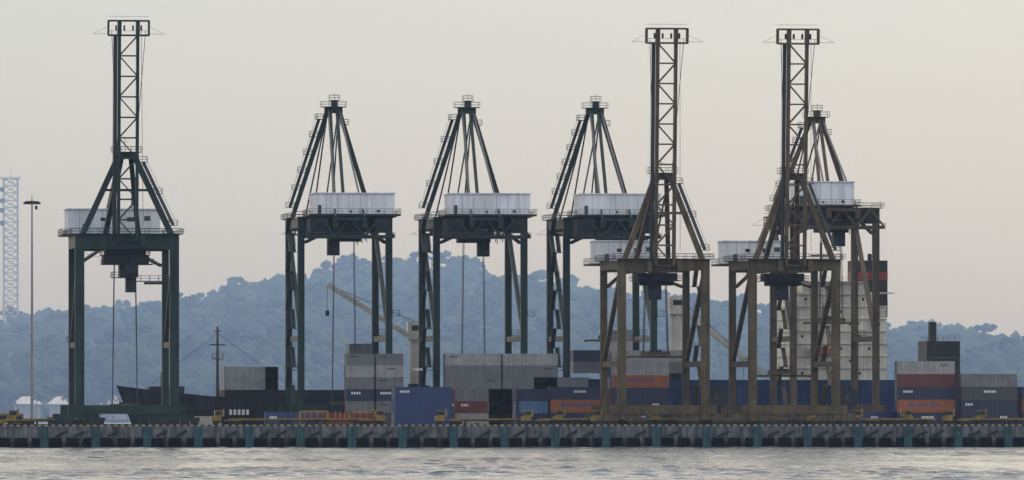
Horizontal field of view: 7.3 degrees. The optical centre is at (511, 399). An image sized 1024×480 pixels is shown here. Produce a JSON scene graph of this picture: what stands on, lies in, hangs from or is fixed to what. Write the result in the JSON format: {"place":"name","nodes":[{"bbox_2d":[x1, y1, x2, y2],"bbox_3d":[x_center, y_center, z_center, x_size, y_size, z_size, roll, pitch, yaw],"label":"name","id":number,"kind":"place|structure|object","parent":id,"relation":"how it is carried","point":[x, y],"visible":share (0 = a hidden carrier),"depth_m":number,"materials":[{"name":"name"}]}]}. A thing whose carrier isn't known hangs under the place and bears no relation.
{"place":"outdoors","nodes":[
{"label":"outdoors","id":0,"kind":"place"},
{"bbox_2d":[0,168,129,419],"bbox_3d":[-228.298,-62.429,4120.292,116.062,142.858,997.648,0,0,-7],"label":"shore tower and buildings","id":1,"kind":"structure","parent":0,"point":[23,404],"depth_m":4604.17,"materials":[{"name":"metal"}]},
{"bbox_2d":[35,422,130,423],"bbox_3d":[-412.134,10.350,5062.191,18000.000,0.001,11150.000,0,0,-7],"label":"sea water","id":2,"kind":"structure","parent":0,"point":[104,422],"depth_m":3550.71,"materials":[{"name":"grey liquid"}]},
{"bbox_2d":[0,250,1023,421],"bbox_3d":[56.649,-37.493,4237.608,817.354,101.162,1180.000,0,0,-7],"label":"hill forest trees","id":3,"kind":"object","parent":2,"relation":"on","point":[246,317],"visible":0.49,"depth_m":3936.97,"materials":[{"name":"green plant"}]},
{"bbox_2d":[0,446,1023,479],"bbox_3d":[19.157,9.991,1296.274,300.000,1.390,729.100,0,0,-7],"label":"sea waves","id":4,"kind":"object","parent":2,"relation":"on","point":[544,463],"visible":1,"depth_m":1240.31,"materials":[{"name":"grey liquid"}]},
{"bbox_2d":[117,246,959,423],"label":"berthed ships","id":5,"kind":"object","parent":2,"relation":"in","point":[249,393],"visible":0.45,"depth_m":1807.22,"materials":[{"name":"grey metal"}]},
{"bbox_2d":[0,384,197,419],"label":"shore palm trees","id":6,"kind":"object","parent":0,"point":[106,393],"visible":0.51,"depth_m":3614.75,"materials":[{"name":"green plant"}]},
{"bbox_2d":[0,423,1023,447],"bbox_3d":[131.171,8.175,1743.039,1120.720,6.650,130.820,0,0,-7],"label":"quay pier","id":7,"kind":"structure","parent":0,"point":[578,435],"depth_m":1662.51,"materials":[{"name":"concrete"}]},
{"bbox_2d":[47,16,199,424],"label":"gantry crane","id":8,"kind":"object","parent":7,"relation":"on","point":[124,239],"visible":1,"depth_m":1657.76,"materials":[{"name":"paint"}]},
{"bbox_2d":[279,93,400,424],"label":"gantry crane","id":9,"kind":"object","parent":7,"relation":"on","point":[334,218],"visible":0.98,"depth_m":1753.75,"materials":[{"name":"paint"}]},
{"bbox_2d":[411,95,536,386],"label":"gantry crane","id":10,"kind":"object","parent":7,"relation":"on","point":[478,218],"visible":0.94,"depth_m":1757.97,"materials":[{"name":"paint"}]},
{"bbox_2d":[0,199,1023,424],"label":"apron vehicles and mast","id":11,"kind":"object","parent":7,"relation":"on","point":[13,417],"visible":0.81,"depth_m":1686.05,"materials":[{"name":"black"}]},
{"bbox_2d":[536,96,664,376],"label":"gantry crane","id":12,"kind":"object","parent":7,"relation":"on","point":[598,215],"visible":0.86,"depth_m":1761.24,"materials":[{"name":"paint"}]},
{"bbox_2d":[180,330,1023,424],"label":"container stacks","id":13,"kind":"object","parent":7,"relation":"on","point":[490,386],"visible":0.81,"depth_m":1713.43,"materials":[{"name":"multicoloured"}]},
{"bbox_2d":[579,28,728,424],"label":"gantry crane","id":14,"kind":"object","parent":7,"relation":"on","point":[646,265],"visible":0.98,"depth_m":1671.32,"materials":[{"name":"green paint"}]},
{"bbox_2d":[710,28,860,424],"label":"gantry crane","id":15,"kind":"object","parent":7,"relation":"on","point":[776,265],"visible":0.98,"depth_m":1674.66,"materials":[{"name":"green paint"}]},
{"bbox_2d":[752,103,886,423],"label":"gantry crane","id":16,"kind":"object","parent":7,"relation":"on","point":[838,204],"visible":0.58,"depth_m":1767.57,"materials":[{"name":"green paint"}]},
{"bbox_2d":[0,0,1023,339],"label":"sky","id":17,"kind":"structure","parent":0,"point":[924,99],"materials":[{"name":"grey"}]}
]}

